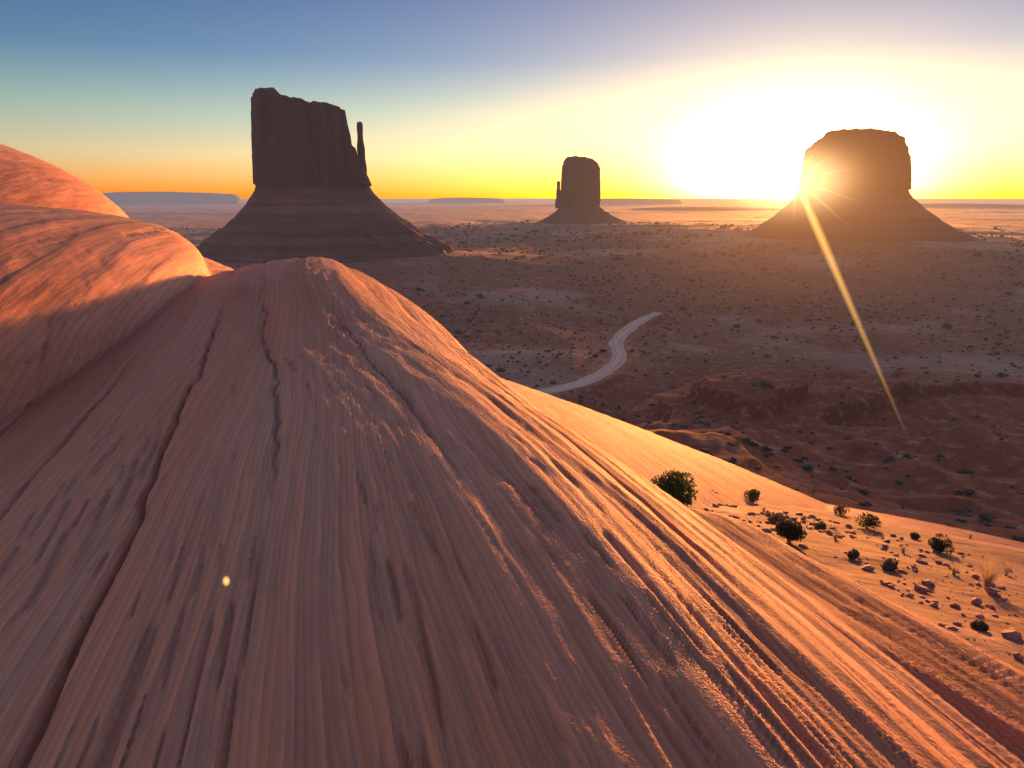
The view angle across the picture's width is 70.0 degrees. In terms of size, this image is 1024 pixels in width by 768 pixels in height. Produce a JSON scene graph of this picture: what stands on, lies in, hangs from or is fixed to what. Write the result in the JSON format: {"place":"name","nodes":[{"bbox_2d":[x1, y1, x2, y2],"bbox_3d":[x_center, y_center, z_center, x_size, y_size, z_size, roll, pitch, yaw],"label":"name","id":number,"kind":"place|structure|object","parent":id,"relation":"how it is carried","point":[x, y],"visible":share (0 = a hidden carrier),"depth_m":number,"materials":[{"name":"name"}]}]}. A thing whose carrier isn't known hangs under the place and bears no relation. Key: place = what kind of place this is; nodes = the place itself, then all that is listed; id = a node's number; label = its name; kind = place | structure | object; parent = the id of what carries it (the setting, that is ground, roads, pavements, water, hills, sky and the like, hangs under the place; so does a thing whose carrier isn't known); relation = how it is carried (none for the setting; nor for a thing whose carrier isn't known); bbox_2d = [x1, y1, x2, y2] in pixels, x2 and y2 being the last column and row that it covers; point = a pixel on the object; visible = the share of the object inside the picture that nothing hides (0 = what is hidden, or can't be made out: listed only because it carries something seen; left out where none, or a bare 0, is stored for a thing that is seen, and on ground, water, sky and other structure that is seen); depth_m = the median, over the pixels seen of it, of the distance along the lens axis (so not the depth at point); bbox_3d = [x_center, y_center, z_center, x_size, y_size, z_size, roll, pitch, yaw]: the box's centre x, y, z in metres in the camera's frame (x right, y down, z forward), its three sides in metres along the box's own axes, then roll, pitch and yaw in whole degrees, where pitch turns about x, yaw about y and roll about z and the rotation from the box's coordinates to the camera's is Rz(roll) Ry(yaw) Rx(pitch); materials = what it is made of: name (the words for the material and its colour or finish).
{"place":"outdoors","nodes":[
{"label":"outdoors","id":0,"kind":"place"},
{"bbox_2d":[0,144,1023,767],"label":"slickrock","id":1,"kind":"structure","parent":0,"point":[312,512],"depth_m":3.52,"materials":[{"name":"stone"}]},
{"bbox_2d":[0,0,1023,198],"label":"sky","id":2,"kind":"structure","parent":0,"point":[670,99],"materials":[{"name":"blue"}]},
{"bbox_2d":[117,198,1023,670],"bbox_3d":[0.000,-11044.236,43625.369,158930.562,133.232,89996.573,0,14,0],"label":"terrain","id":3,"kind":"structure","parent":0,"point":[923,430],"depth_m":568.97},
{"bbox_2d":[102,192,243,204],"bbox_3d":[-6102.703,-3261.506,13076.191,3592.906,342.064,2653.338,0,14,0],"label":"mesa","id":4,"kind":"structure","parent":3,"relation":"on","point":[143,198],"depth_m":12545.09,"materials":[{"name":"stone"}]},
{"bbox_2d":[196,87,456,262],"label":"butte","id":5,"kind":"object","parent":3,"relation":"on","point":[313,195],"visible":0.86,"depth_m":1041.28,"materials":[{"name":"stone"}]},
{"bbox_2d":[427,197,505,202],"bbox_3d":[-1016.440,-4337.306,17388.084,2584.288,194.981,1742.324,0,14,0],"label":"mesa","id":6,"kind":"structure","parent":3,"relation":"on","point":[466,200],"depth_m":16994.29,"materials":[{"name":"stone"}]},
{"bbox_2d":[536,156,627,223],"bbox_3d":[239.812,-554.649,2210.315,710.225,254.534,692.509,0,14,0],"label":"butte","id":7,"kind":"object","parent":3,"relation":"on","point":[578,198],"visible":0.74,"depth_m":2149.59,"materials":[{"name":"stone"}]},
{"bbox_2d":[169,220,1023,427],"bbox_3d":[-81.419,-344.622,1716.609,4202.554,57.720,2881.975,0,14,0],"label":"valley shrubs","id":8,"kind":"object","parent":3,"relation":"on","point":[794,249],"visible":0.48,"depth_m":833.61,"materials":[{"name":"green plant"}]},
{"bbox_2d":[601,198,681,203],"bbox_3d":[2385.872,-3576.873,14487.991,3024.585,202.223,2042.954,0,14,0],"label":"mesa","id":9,"kind":"structure","parent":3,"relation":"on","point":[633,201],"depth_m":14024.80,"materials":[{"name":"stone"}]},
{"bbox_2d":[650,469,760,506],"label":"green bushes","id":10,"kind":"object","parent":3,"relation":"on","point":[672,486],"visible":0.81,"depth_m":33.95,"materials":[{"name":"green plant"}]},
{"bbox_2d":[629,207,782,209],"bbox_3d":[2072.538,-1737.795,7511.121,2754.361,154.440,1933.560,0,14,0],"label":"mesa","id":11,"kind":"structure","parent":3,"relation":"on","point":[700,208],"depth_m":7225.79,"materials":[{"name":"stone"}]},
{"bbox_2d":[753,200,790,202],"bbox_3d":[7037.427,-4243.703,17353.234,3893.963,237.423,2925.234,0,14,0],"label":"mesa","id":12,"kind":"structure","parent":3,"relation":"on","point":[786,201],"depth_m":17096.93,"materials":[{"name":"stone"}]},
{"bbox_2d":[561,373,1023,542],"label":"valley shrubs","id":13,"kind":"object","parent":3,"relation":"on","point":[965,512],"visible":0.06,"depth_m":266.80,"materials":[{"name":"green plant"}]},
{"bbox_2d":[742,128,978,242],"bbox_3d":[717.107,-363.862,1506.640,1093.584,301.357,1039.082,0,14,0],"label":"butte","id":14,"kind":"object","parent":3,"relation":"on","point":[854,184],"visible":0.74,"depth_m":1411.69,"materials":[{"name":"stone"}]},
{"bbox_2d":[710,482,1023,630],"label":"shrubs","id":15,"kind":"object","parent":3,"relation":"on","point":[888,564],"visible":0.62,"depth_m":34.68,"materials":[{"name":"green plant"}]},
{"bbox_2d":[753,487,1018,541],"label":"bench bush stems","id":16,"kind":"object","parent":3,"relation":"on","point":[788,540],"visible":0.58,"depth_m":184.52,"materials":[{"name":"brown plant"}]},
{"bbox_2d":[775,485,1022,553],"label":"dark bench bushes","id":17,"kind":"object","parent":16,"relation":"attached to","point":[786,528],"visible":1,"depth_m":33.10,"materials":[{"name":"green plant"}]},
{"bbox_2d":[762,505,1017,589],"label":"dry grass tufts","id":18,"kind":"object","parent":3,"relation":"on","point":[988,577],"visible":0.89,"depth_m":25.09,"materials":[{"name":"beige plant"}]},
{"bbox_2d":[921,203,1023,207],"bbox_3d":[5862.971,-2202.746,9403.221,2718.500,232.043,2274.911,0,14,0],"label":"mesa","id":19,"kind":"structure","parent":3,"relation":"on","point":[967,205],"depth_m":9058.30,"materials":[{"name":"stone"}]},
{"bbox_2d":[537,312,661,393],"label":"dirt road","id":20,"kind":"structure","parent":0,"point":[619,353],"depth_m":514.00,"materials":[{"name":"beige soil"}]},
{"bbox_2d":[703,503,1023,660],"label":"rocks","id":21,"kind":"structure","parent":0,"point":[1014,634],"depth_m":26.26,"materials":[{"name":"brown stone"}]}
]}

